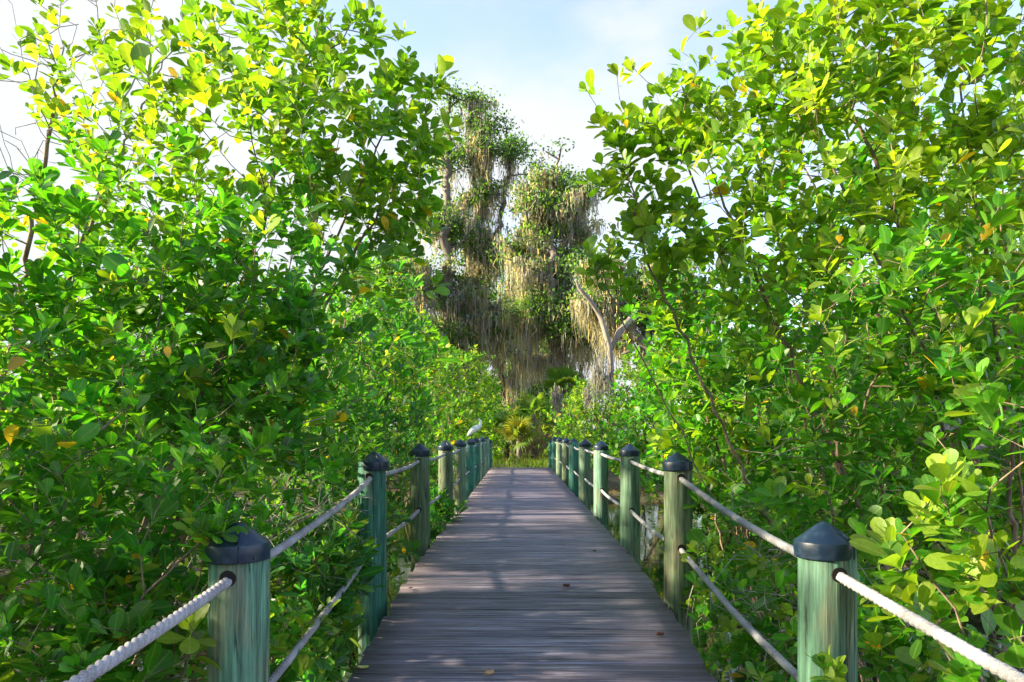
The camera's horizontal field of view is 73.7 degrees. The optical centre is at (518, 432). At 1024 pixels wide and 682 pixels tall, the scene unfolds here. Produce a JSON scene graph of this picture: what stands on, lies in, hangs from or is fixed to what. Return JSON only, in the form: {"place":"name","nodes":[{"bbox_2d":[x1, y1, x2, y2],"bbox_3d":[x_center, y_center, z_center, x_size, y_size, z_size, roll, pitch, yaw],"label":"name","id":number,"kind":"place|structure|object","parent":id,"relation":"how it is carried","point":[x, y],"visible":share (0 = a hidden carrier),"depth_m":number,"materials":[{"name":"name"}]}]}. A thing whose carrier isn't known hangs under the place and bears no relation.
{"place":"outdoors","nodes":[
{"label":"outdoors","id":0,"kind":"place"},
{"bbox_2d":[486,406,530,459],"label":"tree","id":1,"kind":"object","parent":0,"point":[497,423],"visible":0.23,"depth_m":33.88,"materials":[{"name":"green plant"}]},
{"bbox_2d":[0,433,1023,681],"bbox_3d":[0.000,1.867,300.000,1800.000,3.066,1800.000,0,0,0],"label":"ground","id":2,"kind":"structure","parent":0,"point":[612,481],"depth_m":22.57,"materials":[{"name":"green plant"}]},
{"bbox_2d":[0,244,21,612],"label":"mangrove tree","id":3,"kind":"object","parent":2,"relation":"on","point":[6,277],"visible":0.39,"depth_m":3.10,"materials":[{"name":"green plant"}]},
{"bbox_2d":[0,291,133,566],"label":"mangrove tree","id":4,"kind":"object","parent":2,"relation":"on","point":[12,375],"visible":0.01,"depth_m":9.85,"materials":[{"name":"green plant"}]},
{"bbox_2d":[0,335,139,590],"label":"mangrove tree","id":5,"kind":"object","parent":2,"relation":"on","point":[23,538],"visible":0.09,"depth_m":7.34,"materials":[{"name":"green plant"}]},
{"bbox_2d":[0,316,141,623],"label":"mangrove tree","id":6,"kind":"object","parent":2,"relation":"on","point":[7,465],"visible":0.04,"depth_m":5.22,"materials":[{"name":"green plant"}]},
{"bbox_2d":[0,561,222,681],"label":"mangrove bush","id":7,"kind":"object","parent":2,"relation":"on","point":[108,633],"visible":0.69,"depth_m":2.61,"materials":[{"name":"green plant"}]},
{"bbox_2d":[0,311,292,681],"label":"mangrove tree","id":8,"kind":"object","parent":2,"relation":"on","point":[144,558],"visible":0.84,"depth_m":2.98,"materials":[{"name":"green plant"}]},
{"bbox_2d":[0,493,275,681],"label":"brushwood","id":9,"kind":"object","parent":8,"relation":"attached to","point":[50,573],"visible":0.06,"depth_m":3.33,"materials":[{"name":"plant"}]},
{"bbox_2d":[0,206,326,606],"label":"mangrove tree","id":10,"kind":"object","parent":2,"relation":"on","point":[117,421],"visible":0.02,"depth_m":8.39,"materials":[{"name":"green plant"}]},
{"bbox_2d":[3,209,346,623],"bbox_3d":[-3.820,-0.056,7.256,4.443,4.779,2.637,0,0,28],"label":"mangrove tree","id":11,"kind":"object","parent":2,"relation":"on","point":[156,351],"visible":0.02,"depth_m":7.21,"materials":[{"name":"green plant"}]},
{"bbox_2d":[0,0,395,591],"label":"mangrove tree","id":12,"kind":"object","parent":2,"relation":"on","point":[54,108],"visible":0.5,"depth_m":5.11,"materials":[{"name":"green plant"}]},
{"bbox_2d":[0,117,401,664],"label":"mangrove tree","id":13,"kind":"object","parent":2,"relation":"on","point":[201,293],"visible":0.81,"depth_m":4.02,"materials":[{"name":"green plant"}]},
{"bbox_2d":[0,221,361,575],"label":"brushwood","id":14,"kind":"object","parent":13,"relation":"attached to","point":[288,523],"visible":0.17,"depth_m":4.50,"materials":[{"name":"wood"}]},
{"bbox_2d":[164,497,249,681],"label":"mangrove bush","id":15,"kind":"object","parent":2,"relation":"on","point":[222,519],"visible":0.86,"depth_m":2.69,"materials":[{"name":"green plant"}]},
{"bbox_2d":[204,522,270,681],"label":"rope post","id":16,"kind":"object","parent":2,"relation":"on","point":[238,622],"visible":0.9,"depth_m":2.65,"materials":[{"name":"green wood"}]},
{"bbox_2d":[63,442,486,681],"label":"rope","id":17,"kind":"object","parent":16,"relation":"attached to","point":[106,663],"visible":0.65,"depth_m":2.29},
{"bbox_2d":[269,461,481,681],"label":"rope","id":18,"kind":"object","parent":16,"relation":"attached to","point":[280,669],"visible":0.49,"depth_m":3.88,"materials":[{"name":"fabric"}]},
{"bbox_2d":[56,0,462,676],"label":"mangrove tree","id":19,"kind":"object","parent":2,"relation":"on","point":[278,92],"visible":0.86,"depth_m":4.69,"materials":[{"name":"green plant"}]},
{"bbox_2d":[145,269,430,536],"bbox_3d":[-4.554,-0.282,12.491,5.408,5.429,4.151,0,0,-21],"label":"mangrove tree","id":20,"kind":"object","parent":2,"relation":"on","point":[301,476],"visible":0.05,"depth_m":12.42,"materials":[{"name":"green plant"}]},
{"bbox_2d":[269,596,320,681],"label":"mangrove bush","id":21,"kind":"object","parent":2,"relation":"on","point":[280,643],"visible":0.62,"depth_m":3.58,"materials":[{"name":"green plant"}]},
{"bbox_2d":[171,251,460,680],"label":"mangrove tree","id":22,"kind":"object","parent":2,"relation":"on","point":[354,427],"visible":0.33,"depth_m":5.81,"materials":[{"name":"green plant"}]},
{"bbox_2d":[190,471,376,598],"bbox_3d":[-1.745,0.803,4.990,1.235,1.276,1.772,0,0,0],"label":"brushwood","id":23,"kind":"object","parent":22,"relation":"attached to","point":[329,500],"visible":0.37,"depth_m":4.85,"materials":[{"name":"plant"}]},
{"bbox_2d":[270,504,374,658],"bbox_3d":[-1.435,1.389,4.816,0.745,1.737,1.301,0,0,0],"label":"mangrove bush","id":24,"kind":"object","parent":2,"relation":"on","point":[337,548],"visible":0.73,"depth_m":4.62,"materials":[{"name":"green plant"}]},
{"bbox_2d":[243,275,442,504],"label":"mangrove tree","id":25,"kind":"object","parent":2,"relation":"on","point":[355,354],"visible":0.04,"depth_m":19.68,"materials":[{"name":"green plant"}]},
{"bbox_2d":[287,237,439,584],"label":"mangrove tree","id":26,"kind":"object","parent":2,"relation":"on","point":[421,402],"visible":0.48,"depth_m":8.34,"materials":[{"name":"green plant"}]},
{"bbox_2d":[270,296,472,485],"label":"mangrove tree","id":27,"kind":"object","parent":2,"relation":"on","point":[393,432],"visible":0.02,"depth_m":25.67,"materials":[{"name":"green plant"}]},
{"bbox_2d":[357,451,388,664],"bbox_3d":[-1.207,1.721,5.704,0.268,3.136,0.252,0,0,0],"label":"rope post","id":28,"kind":"object","parent":2,"relation":"on","point":[374,465],"visible":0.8,"depth_m":5.61,"materials":[{"name":"green wood"}]},
{"bbox_2d":[317,240,443,413],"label":"tree","id":29,"kind":"object","parent":2,"relation":"on","point":[432,304],"visible":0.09,"depth_m":35.64,"materials":[{"name":"green plant"}]},
{"bbox_2d":[355,302,458,521],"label":"mangrove tree","id":30,"kind":"object","parent":2,"relation":"on","point":[433,467],"visible":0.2,"depth_m":12.40,"materials":[{"name":"green plant"}]},
{"bbox_2d":[410,443,429,571],"bbox_3d":[-1.165,1.673,8.147,0.249,3.097,0.248,0,0,0],"label":"rope post","id":31,"kind":"object","parent":2,"relation":"on","point":[420,494],"visible":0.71,"depth_m":8.05,"materials":[{"name":"green wood"}]},
{"bbox_2d":[375,381,494,458],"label":"mangrove tree","id":32,"kind":"object","parent":2,"relation":"on","point":[436,415],"visible":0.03,"depth_m":35.97,"materials":[{"name":"green plant"}]},
{"bbox_2d":[407,484,468,573],"bbox_3d":[-1.222,1.798,9.944,0.986,2.026,2.092,0,0,0],"label":"mangrove bush","id":33,"kind":"object","parent":2,"relation":"on","point":[440,511],"visible":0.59,"depth_m":10.10,"materials":[{"name":"green plant"}]},
{"bbox_2d":[405,329,478,514],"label":"mangrove tree","id":34,"kind":"object","parent":2,"relation":"on","point":[446,396],"visible":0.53,"depth_m":18.06,"materials":[{"name":"green plant"}]},
{"bbox_2d":[438,441,452,525],"bbox_3d":[-1.168,1.672,10.997,0.248,3.097,0.252,0,0,0],"label":"rope post","id":35,"kind":"object","parent":2,"relation":"on","point":[445,471],"visible":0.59,"depth_m":10.90,"materials":[{"name":"green wood"}]},
{"bbox_2d":[372,76,545,442],"bbox_3d":[-3.442,-9.482,39.577,10.688,22.416,7.078,0,0,-22],"label":"oak tree","id":36,"kind":"object","parent":2,"relation":"on","point":[466,313],"visible":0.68,"depth_m":39.29,"materials":[{"name":"green plant"}]},
{"bbox_2d":[454,439,465,513],"bbox_3d":[-1.161,1.672,13.699,0.256,3.096,0.248,0,0,0],"label":"rope post","id":37,"kind":"object","parent":2,"relation":"on","point":[460,472],"visible":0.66,"depth_m":13.60,"materials":[{"name":"green wood"}]},
{"bbox_2d":[429,314,493,410],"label":"tree","id":38,"kind":"object","parent":2,"relation":"on","point":[480,373],"visible":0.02,"depth_m":48.66,"materials":[{"name":"green plant"}]},
{"bbox_2d":[424,344,504,461],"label":"mangrove tree","id":39,"kind":"object","parent":2,"relation":"on","point":[474,404],"visible":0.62,"depth_m":26.04,"materials":[{"name":"green plant"}]},
{"bbox_2d":[465,438,474,499],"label":"rope post","id":40,"kind":"object","parent":2,"relation":"on","point":[470,466],"visible":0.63,"depth_m":16.29,"materials":[{"name":"green wood"}]},
{"bbox_2d":[428,391,516,461],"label":"mangrove tree","id":41,"kind":"object","parent":2,"relation":"on","point":[504,444],"visible":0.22,"depth_m":32.68,"materials":[{"name":"green plant"}]},
{"bbox_2d":[435,366,514,453],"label":"mangrove tree","id":42,"kind":"object","parent":2,"relation":"on","point":[485,403],"visible":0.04,"depth_m":42.53,"materials":[{"name":"green plant"}]},
{"bbox_2d":[473,438,480,487],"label":"rope post","id":43,"kind":"object","parent":2,"relation":"on","point":[477,461],"visible":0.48,"depth_m":18.89,"materials":[{"name":"green wood"}]},
{"bbox_2d":[467,419,481,438],"bbox_3d":[-1.225,-0.123,19.000,0.413,0.555,0.156,0,0,0],"label":"wading bird","id":44,"kind":"object","parent":43,"relation":"on","point":[473,429],"visible":1,"depth_m":18.93},
{"bbox_2d":[479,437,485,479],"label":"rope post","id":45,"kind":"object","parent":2,"relation":"on","point":[483,459],"visible":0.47,"depth_m":21.85,"materials":[{"name":"green wood"}]},
{"bbox_2d":[484,436,489,472],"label":"rope post","id":46,"kind":"object","parent":2,"relation":"on","point":[487,447],"visible":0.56,"depth_m":24.84,"materials":[{"name":"green wood"}]},
{"bbox_2d":[459,387,523,455],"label":"mangrove tree","id":47,"kind":"object","parent":2,"relation":"on","point":[496,421],"visible":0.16,"depth_m":32.62,"materials":[{"name":"green plant"}]},
{"bbox_2d":[484,283,527,409],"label":"oak tree","id":48,"kind":"object","parent":2,"relation":"on","point":[510,382],"visible":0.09,"depth_m":51.09,"materials":[{"name":"green plant"}]},
{"bbox_2d":[1,482,1022,681],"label":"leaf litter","id":49,"kind":"object","parent":2,"relation":"on","point":[453,504],"visible":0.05,"depth_m":16.73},
{"bbox_2d":[496,415,542,463],"bbox_3d":[-0.044,0.282,30.917,2.403,2.276,2.052,0,0,0],"label":"palmetto","id":50,"kind":"object","parent":2,"relation":"on","point":[516,428],"visible":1,"depth_m":30.70,"materials":[{"name":"green plant"}]},
{"bbox_2d":[508,392,554,461],"bbox_3d":[0.714,-0.247,32.980,2.039,3.542,2.500,0,0,41],"label":"palmetto","id":51,"kind":"object","parent":2,"relation":"on","point":[528,402],"visible":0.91,"depth_m":32.89,"materials":[{"name":"green plant"}]},
{"bbox_2d":[348,468,717,681],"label":"boardwalk","id":52,"kind":"structure","parent":2,"relation":"on","point":[505,558],"depth_m":5.52,"materials":[{"name":"wood"}]},
{"bbox_2d":[475,357,595,446],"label":"distant tree","id":53,"kind":"object","parent":2,"relation":"on","point":[528,392],"visible":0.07,"depth_m":63.57,"materials":[{"name":"plant"}]},
{"bbox_2d":[520,415,557,459],"bbox_3d":[0.964,0.189,35.023,2.559,2.515,2.329,0,0,36],"label":"palmetto","id":54,"kind":"object","parent":2,"relation":"on","point":[538,424],"visible":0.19,"depth_m":35.03,"materials":[{"name":"green plant"}]},
{"bbox_2d":[491,381,587,454],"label":"mangrove tree","id":55,"kind":"object","parent":2,"relation":"on","point":[546,422],"visible":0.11,"depth_m":40.62,"materials":[{"name":"green plant"}]},
{"bbox_2d":[492,421,588,460],"bbox_3d":[1.013,0.525,33.510,4.878,2.282,2.725,0,0,0],"label":"bush","id":56,"kind":"object","parent":2,"relation":"on","point":[541,440],"visible":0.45,"depth_m":33.27,"materials":[{"name":"plant"}]},
{"bbox_2d":[484,137,611,437],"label":"oak tree","id":57,"kind":"object","parent":2,"relation":"on","point":[536,283],"visible":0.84,"depth_m":36.40,"materials":[{"name":"green plant"}]},
{"bbox_2d":[551,436,556,472],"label":"rope post","id":58,"kind":"object","parent":2,"relation":"on","point":[553,448],"visible":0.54,"depth_m":24.79,"materials":[{"name":"teal wood"}]},
{"bbox_2d":[556,437,562,478],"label":"rope post","id":59,"kind":"object","parent":2,"relation":"on","point":[558,457],"visible":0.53,"depth_m":21.80,"materials":[{"name":"green wood"}]},
{"bbox_2d":[538,364,586,437],"bbox_3d":[2.664,-1.079,35.930,2.902,5.148,3.002,0,0,33],"label":"palmetto","id":60,"kind":"object","parent":2,"relation":"on","point":[558,376],"visible":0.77,"depth_m":35.60,"materials":[{"name":"green plant"}]},
{"bbox_2d":[562,438,569,487],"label":"rope post","id":61,"kind":"object","parent":2,"relation":"on","point":[565,462],"visible":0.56,"depth_m":18.85,"materials":[{"name":"green wood"}]},
{"bbox_2d":[530,385,609,455],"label":"mangrove tree","id":62,"kind":"object","parent":2,"relation":"on","point":[546,431],"visible":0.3,"depth_m":31.91,"materials":[{"name":"green plant"}]},
{"bbox_2d":[568,438,578,497],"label":"rope post","id":63,"kind":"object","parent":2,"relation":"on","point":[573,466],"visible":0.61,"depth_m":16.25,"materials":[{"name":"teal wood"}]},
{"bbox_2d":[550,375,610,442],"bbox_3d":[2.506,-0.475,29.255,2.347,4.111,3.616,0,0,31],"label":"mangrove bush","id":64,"kind":"object","parent":2,"relation":"on","point":[560,423],"visible":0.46,"depth_m":29.30,"materials":[{"name":"green plant"}]},
{"bbox_2d":[579,439,590,510],"bbox_3d":[1.327,1.672,13.645,0.251,3.096,0.256,0,0,0],"label":"rope post","id":65,"kind":"object","parent":2,"relation":"on","point":[584,472],"visible":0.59,"depth_m":13.55,"materials":[{"name":"green wood"}]},
{"bbox_2d":[533,289,639,416],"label":"oak tree","id":66,"kind":"object","parent":2,"relation":"on","point":[579,371],"visible":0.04,"depth_m":49.77,"materials":[{"name":"green plant"}]},
{"bbox_2d":[544,371,639,447],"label":"mangrove tree","id":67,"kind":"object","parent":2,"relation":"on","point":[610,438],"visible":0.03,"depth_m":41.82,"materials":[{"name":"green plant"}]},
{"bbox_2d":[593,441,608,530],"bbox_3d":[1.328,1.671,10.952,0.247,3.097,0.247,0,0,0],"label":"rope post","id":68,"kind":"object","parent":2,"relation":"on","point":[600,462],"visible":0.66,"depth_m":10.85,"materials":[{"name":"green wood"}]},
{"bbox_2d":[561,342,658,490],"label":"mangrove tree","id":69,"kind":"object","parent":2,"relation":"on","point":[614,409],"visible":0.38,"depth_m":24.94,"materials":[{"name":"green plant"}]},
{"bbox_2d":[582,385,595,411],"bbox_3d":[2.393,-1.166,23.401,0.473,0.944,0.360,0,0,22],"label":"hanging moss","id":70,"kind":"object","parent":69,"relation":"hanging from","point":[587,397],"visible":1,"depth_m":23.38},
{"bbox_2d":[584,340,615,420],"bbox_3d":[2.832,-1.676,23.577,1.110,3.009,1.011,0,0,-19],"label":"hanging moss","id":71,"kind":"object","parent":69,"relation":"hanging from","point":[601,378],"visible":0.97,"depth_m":23.51,"materials":[{"name":"plant"}]},
{"bbox_2d":[564,364,658,456],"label":"mangrove tree","id":72,"kind":"object","parent":2,"relation":"on","point":[617,429],"visible":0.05,"depth_m":34.89,"materials":[{"name":"green plant"}]},
{"bbox_2d":[575,279,651,426],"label":"dead tree","id":73,"kind":"object","parent":2,"relation":"on","point":[616,337],"visible":0.59,"depth_m":29.94,"materials":[{"name":"grey wood"}]},
{"bbox_2d":[619,443,639,564],"bbox_3d":[1.321,1.673,8.099,0.254,3.097,0.246,0,0,0],"label":"rope post","id":74,"kind":"object","parent":2,"relation":"on","point":[629,501],"visible":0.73,"depth_m":8.00,"materials":[{"name":"green wood"}]},
{"bbox_2d":[556,244,725,456],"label":"oak tree","id":75,"kind":"object","parent":2,"relation":"on","point":[604,302],"visible":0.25,"depth_m":33.37,"materials":[{"name":"green plant"}]},
{"bbox_2d":[598,353,718,509],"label":"mangrove tree","id":76,"kind":"object","parent":2,"relation":"on","point":[649,486],"visible":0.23,"depth_m":17.50,"materials":[{"name":"green plant"}]},
{"bbox_2d":[662,452,692,643],"bbox_3d":[1.318,1.724,5.653,0.252,3.136,0.257,0,0,0],"label":"rope post","id":77,"kind":"object","parent":2,"relation":"on","point":[678,518],"visible":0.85,"depth_m":5.56,"materials":[{"name":"green wood"}]},
{"bbox_2d":[574,9,869,681],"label":"mangrove tree","id":78,"kind":"object","parent":2,"relation":"on","point":[676,120],"visible":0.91,"depth_m":4.73,"materials":[{"name":"green plant"}]},
{"bbox_2d":[685,468,924,681],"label":"brushwood","id":79,"kind":"object","parent":78,"relation":"attached to","point":[753,549],"visible":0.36,"depth_m":4.66,"materials":[{"name":"plant"}]},
{"bbox_2d":[618,403,834,535],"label":"mangrove tree","id":80,"kind":"object","parent":2,"relation":"on","point":[697,512],"visible":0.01,"depth_m":15.70,"materials":[{"name":"green plant"}]},
{"bbox_2d":[618,219,835,664],"bbox_3d":[1.929,0.401,6.297,1.942,4.902,3.283,0,0,0],"label":"mangrove tree","id":81,"kind":"object","parent":2,"relation":"on","point":[720,384],"visible":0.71,"depth_m":5.95,"materials":[{"name":"green plant"}]},
{"bbox_2d":[675,269,1022,529],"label":"brushwood","id":82,"kind":"object","parent":81,"relation":"on","point":[893,403],"visible":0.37,"depth_m":5.37,"materials":[{"name":"wood"}]},
{"bbox_2d":[631,279,830,572],"bbox_3d":[3.135,0.320,10.322,2.456,5.487,4.149,0,0,-29],"label":"mangrove tree","id":83,"kind":"object","parent":2,"relation":"on","point":[653,435],"visible":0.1,"depth_m":10.35,"materials":[{"name":"green plant"}]},
{"bbox_2d":[678,548,797,681],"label":"mangrove bush","id":84,"kind":"object","parent":2,"relation":"on","point":[748,645],"visible":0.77,"depth_m":4.40,"materials":[{"name":"green plant"}]},
{"bbox_2d":[618,297,920,526],"bbox_3d":[6.454,-0.611,15.420,7.823,6.389,4.514,0,0,22],"label":"mangrove tree","id":85,"kind":"object","parent":2,"relation":"on","point":[700,509],"visible":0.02,"depth_m":15.68,"materials":[{"name":"green plant"}]},
{"bbox_2d":[621,226,1023,588],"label":"mangrove tree","id":86,"kind":"object","parent":2,"relation":"on","point":[722,526],"visible":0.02,"depth_m":10.08,"materials":[{"name":"green plant"}]},
{"bbox_2d":[793,521,857,681],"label":"rope post","id":87,"kind":"object","parent":2,"relation":"on","point":[825,552],"visible":0.94,"depth_m":2.84,"materials":[{"name":"green wood"}]},
{"bbox_2d":[554,458,797,681],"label":"rope","id":88,"kind":"object","parent":87,"relation":"attached to","point":[782,661],"visible":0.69,"depth_m":4.19,"materials":[{"name":"fabric"}]},
{"bbox_2d":[554,442,1023,681],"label":"rope","id":89,"kind":"object","parent":87,"relation":"attached to","point":[994,666],"visible":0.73,"depth_m":2.37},
{"bbox_2d":[660,0,1023,671],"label":"mangrove tree","id":90,"kind":"object","parent":2,"relation":"on","point":[960,20],"visible":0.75,"depth_m":4.44,"materials":[{"name":"green plant"}]},
{"bbox_2d":[692,321,1000,552],"bbox_3d":[5.757,0.148,12.450,5.650,4.914,3.551,0,0,12],"label":"mangrove tree","id":91,"kind":"object","parent":2,"relation":"on","point":[765,522],"visible":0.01,"depth_m":12.52,"materials":[{"name":"green plant"}]},
{"bbox_2d":[680,31,1023,644],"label":"mangrove tree","id":92,"kind":"object","parent":2,"relation":"on","point":[906,349],"visible":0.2,"depth_m":6.03,"materials":[{"name":"green plant"}]},
{"bbox_2d":[915,418,961,446],"bbox_3d":[3.263,-0.021,5.216,0.602,0.256,0.086,0,0,-25],"label":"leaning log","id":93,"kind":"object","parent":92,"relation":"on","point":[947,427],"visible":0.23,"depth_m":5.16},
{"bbox_2d":[693,270,1023,636],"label":"mangrove tree","id":94,"kind":"object","parent":2,"relation":"on","point":[1018,515],"visible":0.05,"depth_m":7.94,"materials":[{"name":"green plant"}]},
{"bbox_2d":[727,136,1023,680],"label":"mangrove tree","id":95,"kind":"object","parent":2,"relation":"on","point":[923,275],"visible":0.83,"depth_m":4.13,"materials":[{"name":"green plant"}]},
{"bbox_2d":[742,73,1023,629],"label":"mangrove tree","id":96,"kind":"object","parent":2,"relation":"on","point":[1019,250],"visible":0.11,"depth_m":7.09,"materials":[{"name":"green plant"}]},
{"bbox_2d":[790,117,1023,590],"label":"mangrove tree","id":97,"kind":"object","parent":2,"relation":"on","point":[969,408],"visible":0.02,"depth_m":8.80,"materials":[{"name":"green plant"}]},
{"bbox_2d":[795,167,1022,529],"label":"mangrove tree","id":98,"kind":"object","parent":2,"relation":"on","point":[928,238],"depth_m":16.94,"materials":[{"name":"green plant"}]},
{"bbox_2d":[857,567,1013,681],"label":"mangrove bush","id":99,"kind":"object","parent":2,"relation":"on","point":[895,645],"visible":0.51,"depth_m":3.09,"materials":[{"name":"green plant"}]},
{"bbox_2d":[848,357,1023,681],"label":"mangrove bush","id":100,"kind":"object","parent":2,"relation":"on","point":[948,484],"visible":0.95,"depth_m":2.45,"materials":[{"name":"green plant"}]},
{"bbox_2d":[0,0,1023,432],"label":"sky","id":101,"kind":"structure","parent":0,"point":[537,54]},
{"bbox_2d":[397,451,649,471],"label":"grass","id":102,"kind":"structure","parent":0,"point":[536,462],"depth_m":30.21,"materials":[{"name":"plant"}]},
{"bbox_2d":[35,500,1023,681],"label":"water","id":103,"kind":"structure","parent":0,"point":[651,554],"depth_m":9.48,"materials":[{"name":"black liquid"}]},
{"bbox_2d":[7,165,359,541],"bbox_3d":[-7.523,-1.838,16.113,10.098,8.294,6.242,0,0,0],"label":"mangrove tree","id":104,"kind":"object","parent":103,"relation":"on","point":[265,255],"depth_m":15.52,"materials":[{"name":"green plant"}]},
{"bbox_2d":[270,546,386,681],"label":"mangrove bush","id":105,"kind":"object","parent":103,"relation":"on","point":[321,667],"visible":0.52,"depth_m":4.14,"materials":[{"name":"green plant"}]},
{"bbox_2d":[804,645,847,681],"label":"mangrove bush","id":106,"kind":"object","parent":103,"relation":"on","point":[835,670],"visible":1,"depth_m":2.62,"materials":[{"name":"green plant"}]},
{"bbox_2d":[549,383,563,418],"bbox_3d":[1.532,-1.235,27.523,0.599,1.582,0.538,0,0,0],"label":"hanging moss","id":107,"kind":"object","parent":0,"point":[556,398],"visible":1,"depth_m":27.44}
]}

